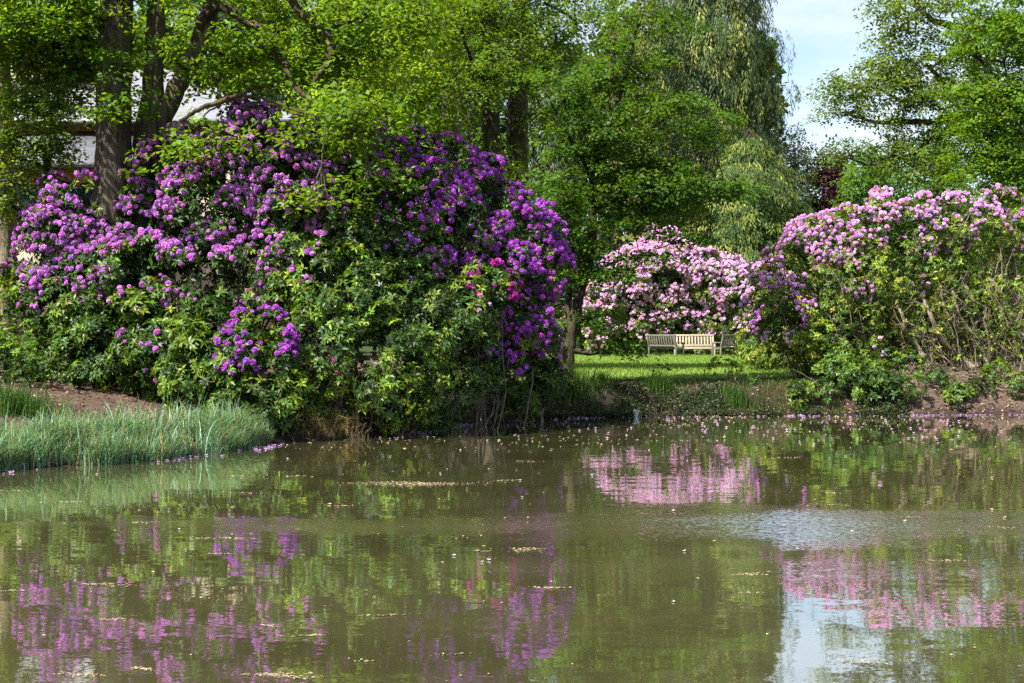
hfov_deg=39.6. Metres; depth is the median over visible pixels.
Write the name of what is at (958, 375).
fallen twigs
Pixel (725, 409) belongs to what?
ground cover
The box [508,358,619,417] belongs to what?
sedge
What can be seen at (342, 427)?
dry grass
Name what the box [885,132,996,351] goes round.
lime tree
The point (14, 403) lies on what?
sedge
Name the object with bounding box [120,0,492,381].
oak tree
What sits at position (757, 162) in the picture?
tree
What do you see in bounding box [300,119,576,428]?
rhododendron
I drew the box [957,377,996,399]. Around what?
bush
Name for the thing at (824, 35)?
sky
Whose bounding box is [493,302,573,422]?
rhododendron
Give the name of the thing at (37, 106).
lime tree
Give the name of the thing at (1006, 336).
rhododendron
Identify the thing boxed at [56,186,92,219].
window
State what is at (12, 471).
floating blossoms
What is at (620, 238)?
ash tree
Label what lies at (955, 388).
bush
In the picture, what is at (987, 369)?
bush
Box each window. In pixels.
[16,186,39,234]
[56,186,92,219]
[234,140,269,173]
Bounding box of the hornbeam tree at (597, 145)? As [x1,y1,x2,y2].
[499,0,768,374]
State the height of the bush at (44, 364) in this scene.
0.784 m
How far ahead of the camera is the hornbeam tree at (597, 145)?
34.13 m
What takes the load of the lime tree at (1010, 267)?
on the ground at (1000, 402)
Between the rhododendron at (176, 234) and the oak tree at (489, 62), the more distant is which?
the oak tree at (489, 62)
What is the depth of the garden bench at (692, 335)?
67.89 m
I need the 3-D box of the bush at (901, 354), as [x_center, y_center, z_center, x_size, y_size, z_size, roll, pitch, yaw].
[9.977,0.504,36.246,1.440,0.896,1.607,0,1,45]
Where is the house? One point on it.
(90, 147)
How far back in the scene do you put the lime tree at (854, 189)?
73.35 m
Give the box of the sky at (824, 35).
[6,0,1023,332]
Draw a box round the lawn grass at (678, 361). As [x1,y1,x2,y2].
[512,352,951,382]
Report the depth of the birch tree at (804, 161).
85.52 m
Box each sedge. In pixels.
[0,373,88,422]
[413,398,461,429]
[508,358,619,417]
[578,367,621,388]
[634,361,685,400]
[714,379,759,412]
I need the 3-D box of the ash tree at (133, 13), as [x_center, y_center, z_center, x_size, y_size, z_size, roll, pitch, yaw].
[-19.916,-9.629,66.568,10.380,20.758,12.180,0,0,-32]
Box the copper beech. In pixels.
[793,145,863,346]
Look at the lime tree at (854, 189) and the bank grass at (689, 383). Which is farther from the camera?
the lime tree at (854, 189)
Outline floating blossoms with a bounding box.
[3,413,1022,601]
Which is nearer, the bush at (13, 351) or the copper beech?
the bush at (13, 351)
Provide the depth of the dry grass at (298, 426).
26.14 m
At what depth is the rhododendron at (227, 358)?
25.55 m
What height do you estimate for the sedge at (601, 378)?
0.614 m
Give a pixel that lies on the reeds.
(118, 439)
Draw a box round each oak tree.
[0,0,279,383]
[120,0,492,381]
[407,0,560,364]
[474,0,666,366]
[793,0,1023,191]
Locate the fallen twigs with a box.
[886,354,1023,392]
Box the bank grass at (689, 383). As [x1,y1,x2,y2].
[533,370,882,417]
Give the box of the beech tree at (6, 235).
[0,0,57,378]
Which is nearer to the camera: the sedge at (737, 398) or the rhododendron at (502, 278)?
the rhododendron at (502, 278)
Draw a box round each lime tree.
[0,38,96,374]
[826,136,937,350]
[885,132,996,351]
[942,140,1023,353]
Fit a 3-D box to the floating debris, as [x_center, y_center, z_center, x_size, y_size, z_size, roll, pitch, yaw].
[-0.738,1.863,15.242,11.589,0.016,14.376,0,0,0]
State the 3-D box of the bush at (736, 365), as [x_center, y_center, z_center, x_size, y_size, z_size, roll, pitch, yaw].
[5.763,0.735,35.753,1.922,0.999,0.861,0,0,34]
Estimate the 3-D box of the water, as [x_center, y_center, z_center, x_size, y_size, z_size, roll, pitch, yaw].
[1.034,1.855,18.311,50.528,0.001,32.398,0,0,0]
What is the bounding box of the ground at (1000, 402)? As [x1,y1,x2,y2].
[0,336,1023,468]
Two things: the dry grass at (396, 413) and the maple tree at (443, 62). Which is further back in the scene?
the maple tree at (443, 62)
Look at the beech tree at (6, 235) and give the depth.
29.98 m
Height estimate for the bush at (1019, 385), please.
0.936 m
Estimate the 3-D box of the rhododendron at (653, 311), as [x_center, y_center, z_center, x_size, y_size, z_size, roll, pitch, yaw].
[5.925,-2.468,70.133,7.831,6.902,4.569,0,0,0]
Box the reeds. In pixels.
[0,387,281,471]
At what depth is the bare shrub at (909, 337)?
36.52 m
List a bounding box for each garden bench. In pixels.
[646,334,684,356]
[674,334,714,355]
[711,334,745,355]
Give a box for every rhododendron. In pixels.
[0,168,134,386]
[50,94,345,401]
[150,303,321,435]
[248,145,502,436]
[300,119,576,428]
[460,258,523,431]
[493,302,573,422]
[556,223,711,354]
[663,246,802,354]
[732,280,813,369]
[738,185,1006,377]
[785,341,928,412]
[796,238,1023,372]
[888,183,1023,362]
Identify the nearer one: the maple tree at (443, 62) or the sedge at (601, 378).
the sedge at (601, 378)
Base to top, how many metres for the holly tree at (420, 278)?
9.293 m
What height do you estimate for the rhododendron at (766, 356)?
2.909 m
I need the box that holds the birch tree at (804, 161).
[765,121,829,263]
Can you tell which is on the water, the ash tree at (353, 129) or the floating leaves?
the floating leaves
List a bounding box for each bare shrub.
[879,297,950,367]
[906,263,994,369]
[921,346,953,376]
[969,251,1023,378]
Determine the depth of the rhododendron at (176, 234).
27.45 m
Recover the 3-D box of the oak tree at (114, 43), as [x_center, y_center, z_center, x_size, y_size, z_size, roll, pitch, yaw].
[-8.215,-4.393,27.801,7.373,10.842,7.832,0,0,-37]
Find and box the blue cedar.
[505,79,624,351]
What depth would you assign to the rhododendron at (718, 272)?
68.93 m
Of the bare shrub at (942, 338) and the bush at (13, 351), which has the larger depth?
the bare shrub at (942, 338)
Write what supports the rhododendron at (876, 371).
on the ground at (1000, 402)
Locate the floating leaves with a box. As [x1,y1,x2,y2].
[20,415,1023,680]
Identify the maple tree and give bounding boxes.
[260,0,531,364]
[917,0,1023,210]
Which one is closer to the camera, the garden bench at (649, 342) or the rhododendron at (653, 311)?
the garden bench at (649, 342)
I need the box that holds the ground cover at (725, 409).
[487,377,910,420]
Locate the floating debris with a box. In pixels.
[0,457,1014,678]
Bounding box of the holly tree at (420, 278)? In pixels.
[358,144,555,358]
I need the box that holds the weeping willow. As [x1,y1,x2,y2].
[618,0,800,341]
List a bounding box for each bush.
[0,325,53,384]
[0,353,72,388]
[703,351,779,385]
[877,345,934,375]
[917,366,957,394]
[941,381,971,407]
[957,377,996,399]
[975,359,1016,386]
[1005,369,1023,399]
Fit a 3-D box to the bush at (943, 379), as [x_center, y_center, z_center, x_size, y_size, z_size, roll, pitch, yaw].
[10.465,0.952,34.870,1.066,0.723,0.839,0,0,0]
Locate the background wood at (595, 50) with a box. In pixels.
[11,0,1023,347]
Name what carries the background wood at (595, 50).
on the ground at (1000, 402)
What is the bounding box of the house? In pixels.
[9,39,328,358]
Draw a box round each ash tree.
[15,1,174,53]
[237,0,431,347]
[391,1,581,283]
[541,0,706,350]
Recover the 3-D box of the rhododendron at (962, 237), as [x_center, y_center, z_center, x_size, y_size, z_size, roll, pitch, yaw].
[9.390,-1.522,36.964,6.981,5.217,3.315,0,0,0]
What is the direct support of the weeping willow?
on the ground at (1000, 402)
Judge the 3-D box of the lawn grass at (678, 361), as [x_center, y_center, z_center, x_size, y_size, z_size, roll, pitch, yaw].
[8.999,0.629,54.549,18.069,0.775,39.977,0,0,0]
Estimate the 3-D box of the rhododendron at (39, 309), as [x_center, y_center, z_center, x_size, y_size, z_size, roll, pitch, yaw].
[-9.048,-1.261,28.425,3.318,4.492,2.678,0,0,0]
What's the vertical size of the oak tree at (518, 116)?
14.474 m
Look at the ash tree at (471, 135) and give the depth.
71.66 m
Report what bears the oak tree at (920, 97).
on the ground at (1000, 402)
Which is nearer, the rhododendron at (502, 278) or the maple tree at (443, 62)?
the rhododendron at (502, 278)
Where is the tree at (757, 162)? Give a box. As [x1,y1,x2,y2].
[635,127,891,352]
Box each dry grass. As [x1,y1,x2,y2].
[263,406,352,442]
[298,404,390,437]
[338,402,449,430]
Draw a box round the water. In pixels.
[0,414,1023,682]
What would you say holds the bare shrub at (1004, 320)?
on the ground at (1000, 402)
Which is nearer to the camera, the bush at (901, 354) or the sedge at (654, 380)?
the sedge at (654, 380)
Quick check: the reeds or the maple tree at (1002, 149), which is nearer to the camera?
the reeds
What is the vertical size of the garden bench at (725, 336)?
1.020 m
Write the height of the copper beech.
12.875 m

